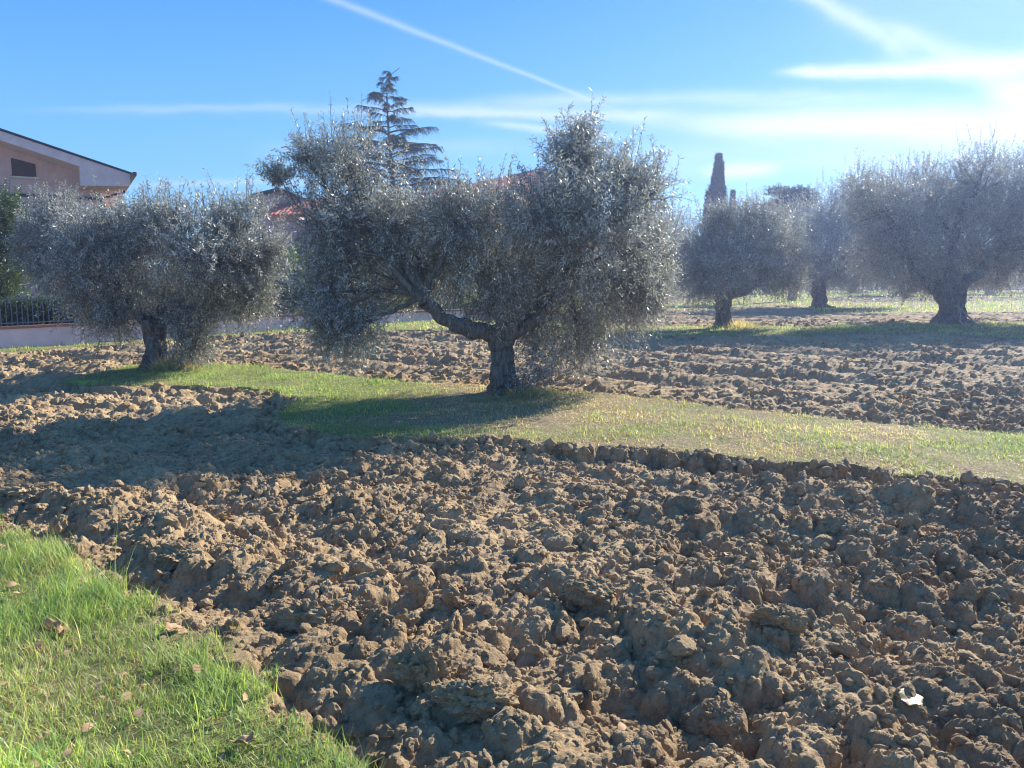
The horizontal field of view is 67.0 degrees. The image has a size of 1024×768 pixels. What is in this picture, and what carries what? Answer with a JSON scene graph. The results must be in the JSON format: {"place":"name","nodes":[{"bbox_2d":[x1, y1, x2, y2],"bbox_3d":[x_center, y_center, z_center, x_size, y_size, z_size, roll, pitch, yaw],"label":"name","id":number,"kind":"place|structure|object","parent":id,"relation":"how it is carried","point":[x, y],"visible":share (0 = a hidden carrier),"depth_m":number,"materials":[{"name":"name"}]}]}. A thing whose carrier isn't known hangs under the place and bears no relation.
{"place":"outdoors","nodes":[
{"label":"outdoors","id":0,"kind":"place"},
{"bbox_2d":[0,285,1023,767],"bbox_3d":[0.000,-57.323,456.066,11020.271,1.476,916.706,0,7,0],"label":"ground","id":1,"kind":"structure","parent":0,"point":[728,379],"depth_m":5.22,"materials":[{"name":"brown soil"}]},
{"bbox_2d":[0,175,46,305],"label":"evergreen tree","id":2,"kind":"object","parent":1,"relation":"on","point":[9,286],"visible":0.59,"depth_m":20.84,"materials":[{"name":"green plant"}]},
{"bbox_2d":[0,481,61,497],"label":"soil clod","id":3,"kind":"object","parent":1,"relation":"on","point":[13,491],"visible":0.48,"depth_m":6.00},
{"bbox_2d":[28,617,61,633],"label":"fallen leaf","id":4,"kind":"object","parent":1,"relation":"on","point":[50,621],"visible":0.69,"depth_m":3.63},
{"bbox_2d":[0,176,119,300],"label":"olive tree","id":5,"kind":"object","parent":1,"relation":"on","point":[34,238],"visible":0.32,"depth_m":19.83,"materials":[{"name":"green plant"}]},
{"bbox_2d":[56,624,70,633],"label":"fallen leaf","id":6,"kind":"object","parent":1,"relation":"on","point":[60,629],"visible":0.94,"depth_m":3.61,"materials":[{"name":"beige plant"}]},
{"bbox_2d":[0,128,136,321],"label":"pink house","id":7,"kind":"structure","parent":1,"relation":"on","point":[25,162],"depth_m":26.01,"materials":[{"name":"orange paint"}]},
{"bbox_2d":[9,158,39,179],"bbox_3d":[-16.402,-7.239,25.989,0.891,0.663,0.190,-4,8,-30],"label":"window","id":8,"kind":"structure","parent":7,"relation":"in","point":[21,169],"depth_m":26.00,"materials":[{"name":"glass"}]},
{"bbox_2d":[0,291,272,325],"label":"hedge","id":9,"kind":"object","parent":1,"relation":"on","point":[8,312],"visible":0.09,"depth_m":18.64,"materials":[{"name":"green plant"}]},
{"bbox_2d":[0,536,309,766],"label":"leaf litter","id":10,"kind":"object","parent":1,"relation":"on","point":[86,726],"visible":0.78,"depth_m":3.02,"materials":[{"name":"brown plant"}]},
{"bbox_2d":[23,164,304,372],"bbox_3d":[-6.348,-1.973,14.273,4.917,3.964,3.167,3,8,21],"label":"olive tree","id":11,"kind":"object","parent":1,"relation":"on","point":[226,274],"visible":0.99,"depth_m":13.91,"materials":[{"name":"green plant"}]},
{"bbox_2d":[134,355,206,370],"bbox_3d":[-6.228,-0.397,14.158,1.579,0.290,0.893,-2,7,-13],"label":"dry grass tuft","id":12,"kind":"object","parent":1,"relation":"on","point":[165,366],"visible":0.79,"depth_m":14.06,"materials":[{"name":"green plant"}]},
{"bbox_2d":[159,622,183,630],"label":"fallen leaf","id":13,"kind":"object","parent":1,"relation":"on","point":[169,626],"visible":1,"depth_m":3.62,"materials":[{"name":"beige plant"}]},
{"bbox_2d":[155,538,204,571],"bbox_3d":[-2.030,1.035,4.660,0.284,0.184,0.314,-7,10,-44],"label":"soil clod","id":14,"kind":"object","parent":1,"relation":"on","point":[170,556],"visible":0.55,"depth_m":4.61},
{"bbox_2d":[0,509,386,767],"bbox_3d":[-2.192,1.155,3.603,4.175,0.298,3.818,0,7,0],"label":"grass","id":15,"kind":"structure","parent":1,"relation":"on","point":[14,646],"depth_m":3.15,"materials":[{"name":"green plant"}]},
{"bbox_2d":[197,504,234,522],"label":"soil clod","id":16,"kind":"object","parent":1,"relation":"on","point":[221,512],"visible":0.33,"depth_m":5.52,"materials":[{"name":"brown soil"}]},
{"bbox_2d":[229,731,261,743],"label":"fallen leaf","id":17,"kind":"object","parent":1,"relation":"on","point":[249,738],"visible":0.98,"depth_m":2.72,"materials":[{"name":"beige plant"}]},
{"bbox_2d":[0,308,492,348],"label":"garden wall","id":18,"kind":"structure","parent":1,"relation":"on","point":[40,335],"depth_m":18.95,"materials":[{"name":"concrete"}]},
{"bbox_2d":[0,293,253,325],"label":"railing","id":19,"kind":"object","parent":18,"relation":"on","point":[31,299],"visible":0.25,"depth_m":18.35,"materials":[{"name":"metal"}]},
{"bbox_2d":[265,241,318,314],"bbox_3d":[-9.005,-3.838,29.666,2.895,3.327,4.267,-7,10,-43],"label":"garden shrub","id":20,"kind":"object","parent":1,"relation":"on","point":[281,298],"visible":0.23,"depth_m":28.93,"materials":[{"name":"green plant"}]},
{"bbox_2d":[267,597,344,633],"bbox_3d":[-1.004,1.191,3.901,0.434,0.263,0.280,0,7,0],"label":"soil clod","id":21,"kind":"object","parent":1,"relation":"on","point":[294,615],"visible":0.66,"depth_m":3.80,"materials":[{"name":"brown soil"}]},
{"bbox_2d":[250,188,363,306],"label":"terracotta house","id":22,"kind":"structure","parent":1,"relation":"on","point":[279,208],"depth_m":41.03,"materials":[{"name":"tile"}]},
{"bbox_2d":[304,233,375,311],"bbox_3d":[-7.031,-4.102,31.012,4.158,3.841,3.883,0,7,0],"label":"garden shrub","id":23,"kind":"object","parent":1,"relation":"on","point":[336,284],"depth_m":30.39,"materials":[{"name":"green plant"}]},
{"bbox_2d":[345,595,384,619],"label":"soil clod","id":24,"kind":"object","parent":1,"relation":"on","point":[360,606],"visible":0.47,"depth_m":3.96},
{"bbox_2d":[355,254,418,311],"bbox_3d":[-5.437,-3.852,31.796,3.142,3.664,4.112,-6,10,-41],"label":"garden shrub","id":25,"kind":"object","parent":1,"relation":"on","point":[388,306],"visible":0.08,"depth_m":30.98,"materials":[{"name":"green plant"}]},
{"bbox_2d":[321,67,466,307],"bbox_3d":[-5.649,-9.242,36.936,7.827,11.329,7.960,0,7,0],"label":"cedar tree","id":26,"kind":"object","parent":1,"relation":"on","point":[415,147],"visible":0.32,"depth_m":36.53,"materials":[{"name":"green plant"}]},
{"bbox_2d":[397,612,415,619],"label":"fallen leaf","id":27,"kind":"object","parent":1,"relation":"on","point":[410,616],"visible":0.99,"depth_m":3.72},
{"bbox_2d":[388,641,456,694],"bbox_3d":[-0.368,1.183,3.199,0.293,0.266,0.191,0,7,0],"label":"soil clod","id":28,"kind":"object","parent":1,"relation":"on","point":[414,667],"visible":0.79,"depth_m":3.14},
{"bbox_2d":[405,258,483,310],"bbox_3d":[-2.953,-4.588,34.319,4.130,3.702,3.328,2,7,12],"label":"garden shrub","id":29,"kind":"object","parent":1,"relation":"on","point":[450,299],"visible":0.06,"depth_m":34.12,"materials":[{"name":"green plant"}]},
{"bbox_2d":[243,89,697,395],"bbox_3d":[-0.498,-1.987,11.875,6.448,4.650,3.818,1,7,10],"label":"olive tree","id":30,"kind":"object","parent":1,"relation":"on","point":[557,238],"visible":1,"depth_m":11.03,"materials":[{"name":"green plant"}]},
{"bbox_2d":[431,679,520,724],"bbox_3d":[-0.139,1.212,2.991,0.352,0.170,0.229,0,7,0],"label":"soil clod","id":31,"kind":"object","parent":1,"relation":"on","point":[461,701],"visible":0.98,"depth_m":2.93,"materials":[{"name":"brown soil"}]},
{"bbox_2d":[460,502,492,516],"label":"soil clod","id":32,"kind":"object","parent":1,"relation":"on","point":[476,508],"visible":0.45,"depth_m":5.70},
{"bbox_2d":[466,244,502,307],"bbox_3d":[-0.863,-5.316,37.992,4.074,4.664,5.246,-4,9,-31],"label":"garden shrub","id":33,"kind":"object","parent":1,"relation":"on","point":[482,288],"visible":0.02,"depth_m":37.32,"materials":[{"name":"green plant"}]},
{"bbox_2d":[401,167,590,302],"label":"red roof house","id":34,"kind":"structure","parent":1,"relation":"on","point":[528,172],"depth_m":46.95,"materials":[{"name":"tile"}]},
{"bbox_2d":[5,413,996,767],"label":"straw bits","id":35,"kind":"object","parent":1,"relation":"on","point":[465,553],"visible":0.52,"depth_m":4.84,"materials":[{"name":"brown plant"}]},
{"bbox_2d":[33,440,977,730],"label":"leaf litter","id":36,"kind":"object","parent":1,"relation":"on","point":[621,726],"visible":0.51,"depth_m":4.33,"materials":[{"name":"brown plant"}]},
{"bbox_2d":[0,407,1023,767],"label":"soil clods","id":37,"kind":"object","parent":1,"relation":"on","point":[748,744],"visible":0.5,"depth_m":4.47,"materials":[{"name":"brown soil"}]},
{"bbox_2d":[0,319,1023,440],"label":"soil clods","id":38,"kind":"object","parent":1,"relation":"on","point":[204,408],"visible":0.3,"depth_m":13.46,"materials":[{"name":"brown soil"}]},
{"bbox_2d":[0,318,1023,352],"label":"grass","id":39,"kind":"structure","parent":1,"relation":"on","point":[853,326],"depth_m":22.88,"materials":[{"name":"green plant"}]},
{"bbox_2d":[0,413,1023,767],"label":"soil crumbs","id":40,"kind":"object","parent":1,"relation":"on","point":[586,763],"visible":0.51,"depth_m":4.44,"materials":[{"name":"brown soil"}]},
{"bbox_2d":[487,384,576,397],"bbox_3d":[0.282,0.093,11.464,1.494,0.221,1.001,0,7,0],"label":"dry grass tuft","id":41,"kind":"object","parent":1,"relation":"on","point":[530,390],"visible":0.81,"depth_m":11.34,"materials":[{"name":"green plant"}]},
{"bbox_2d":[57,360,1023,492],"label":"grass","id":42,"kind":"structure","parent":1,"relation":"on","point":[379,382],"depth_m":9.26,"materials":[{"name":"green plant"}]},
{"bbox_2d":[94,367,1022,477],"bbox_3d":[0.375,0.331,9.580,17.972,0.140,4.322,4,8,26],"label":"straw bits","id":43,"kind":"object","parent":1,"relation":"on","point":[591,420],"visible":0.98,"depth_m":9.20,"materials":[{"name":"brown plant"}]},
{"bbox_2d":[109,291,1023,312],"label":"grass","id":44,"kind":"structure","parent":1,"relation":"on","point":[988,307],"depth_m":42.11,"materials":[{"name":"green plant"}]},
{"bbox_2d":[115,253,1023,289],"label":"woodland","id":45,"kind":"object","parent":1,"relation":"on","point":[760,289],"visible":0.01,"depth_m":98.59,"materials":[{"name":"green plant"}]},
{"bbox_2d":[557,576,616,606],"bbox_3d":[0.393,1.082,4.049,0.311,0.168,0.228,0,7,0],"label":"soil clod","id":46,"kind":"object","parent":1,"relation":"on","point":[587,591],"visible":0.98,"depth_m":3.98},
{"bbox_2d":[240,394,1023,497],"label":"soil clods","id":47,"kind":"object","parent":1,"relation":"on","point":[827,468],"visible":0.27,"depth_m":7.80,"materials":[{"name":"brown soil"}]},
{"bbox_2d":[591,180,705,311],"bbox_3d":[5.674,-5.894,33.741,6.575,6.033,4.804,0,7,0],"label":"olive tree","id":48,"kind":"object","parent":1,"relation":"on","point":[682,220],"visible":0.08,"depth_m":33.34,"materials":[{"name":"green plant"}]},
{"bbox_2d":[678,541,711,557],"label":"soil clod","id":49,"kind":"object","parent":1,"relation":"on","point":[686,549],"visible":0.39,"depth_m":4.81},
{"bbox_2d":[705,152,726,282],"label":"cypress tree","id":50,"kind":"object","parent":1,"relation":"on","point":[717,185],"visible":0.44,"depth_m":58.21,"materials":[{"name":"green plant"}]},
{"bbox_2d":[701,700,743,738],"bbox_3d":[0.801,1.291,2.966,0.167,0.135,0.133,0,7,0],"label":"soil clod","id":51,"kind":"object","parent":1,"relation":"on","point":[722,718],"visible":0.98,"depth_m":2.93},
{"bbox_2d":[726,189,736,287],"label":"cypress tree","id":52,"kind":"object","parent":1,"relation":"on","point":[732,191],"visible":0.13,"depth_m":64.45,"materials":[{"name":"green plant"}]},
{"bbox_2d":[706,319,769,327],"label":"dry grass tuft","id":53,"kind":"object","parent":1,"relation":"on","point":[740,323],"visible":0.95,"depth_m":23.65,"materials":[{"name":"beige plant"}]},
{"bbox_2d":[664,182,824,327],"bbox_3d":[7.078,-3.772,23.288,5.126,4.659,4.648,0,7,0],"label":"olive tree","id":54,"kind":"object","parent":1,"relation":"on","point":[768,252],"visible":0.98,"depth_m":23.05,"materials":[{"name":"green plant"}]},
{"bbox_2d":[739,259,777,293],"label":"olive tree","id":55,"kind":"object","parent":1,"relation":"on","point":[761,286],"visible":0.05,"depth_m":65.50,"materials":[{"name":"green plant"}]},
{"bbox_2d":[748,601,809,634],"bbox_3d":[1.251,1.097,3.610,0.291,0.156,0.193,0,7,0],"label":"soil clod","id":56,"kind":"object","parent":1,"relation":"on","point":[790,619],"visible":0.88,"depth_m":3.56,"materials":[{"name":"brown soil"}]},
{"bbox_2d":[761,181,822,300],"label":"pine tree","id":57,"kind":"object","parent":1,"relation":"on","point":[800,189],"visible":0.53,"depth_m":46.65,"materials":[{"name":"green plant"}]},
{"bbox_2d":[764,139,917,307],"bbox_3d":[16.925,-7.828,38.053,9.588,8.741,7.617,0,7,0],"label":"olive tree","id":58,"kind":"object","parent":1,"relation":"on","point":[818,292],"visible":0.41,"depth_m":38.06,"materials":[{"name":"green plant"}]},
{"bbox_2d":[826,254,873,292],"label":"olive tree","id":59,"kind":"object","parent":1,"relation":"on","point":[845,282],"visible":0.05,"depth_m":69.72,"materials":[{"name":"green plant"}]},
{"bbox_2d":[864,671,917,690],"bbox_3d":[1.588,1.281,3.237,0.343,0.173,0.246,-3,8,-21],"label":"soil clod","id":60,"kind":"object","parent":1,"relation":"on","point":[894,680],"visible":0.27,"depth_m":3.21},
{"bbox_2d":[868,262,918,295],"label":"olive tree","id":61,"kind":"object","parent":1,"relation":"on","point":[888,289],"visible":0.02,"depth_m":59.52,"materials":[{"name":"green plant"}]},
{"bbox_2d":[880,556,920,575],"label":"soil clod","id":62,"kind":"object","parent":1,"relation":"on","point":[899,565],"visible":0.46,"depth_m":4.47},
{"bbox_2d":[894,688,922,705],"bbox_3d":[1.557,1.228,3.042,0.180,0.031,0.085,6,29,-29],"label":"crumpled white paper","id":63,"kind":"object","parent":1,"relation":"on","point":[907,698],"visible":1,"depth_m":3.05,"materials":[{"name":"white paper"}]},
{"bbox_2d":[825,120,1023,324],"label":"olive tree","id":64,"kind":"object","parent":1,"relation":"on","point":[921,260],"visible":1,"depth_m":25.27,"materials":[{"name":"green plant"}]},
{"bbox_2d":[954,307,968,328],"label":"dry branch","id":65,"kind":"object","parent":1,"relation":"on","point":[960,319],"visible":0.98,"depth_m":24.18,"materials":[{"name":"brown wood"}]},
{"bbox_2d":[952,304,979,327],"bbox_3d":[14.537,-2.211,24.705,0.239,0.731,1.763,0,7,3],"label":"dry branch","id":66,"kind":"object","parent":1,"relation":"on","point":[971,319],"visible":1,"depth_m":24.52,"materials":[{"name":"brown wood"}]},
{"bbox_2d":[963,246,1020,294],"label":"olive tree","id":67,"kind":"object","parent":1,"relation":"on","point":[994,285],"visible":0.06,"depth_m":62.15,"materials":[{"name":"green plant"}]},
{"bbox_2d":[1007,265,1023,290],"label":"olive tree","id":68,"kind":"object","parent":1,"relation":"on","point":[1017,281],"visible":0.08,"depth_m":71.55,"materials":[{"name":"green plant"}]},
{"bbox_2d":[0,0,1023,268],"label":"sky","id":69,"kind":"structure","parent":0,"point":[173,89],"materials":[{"name":"blue"}]}
]}

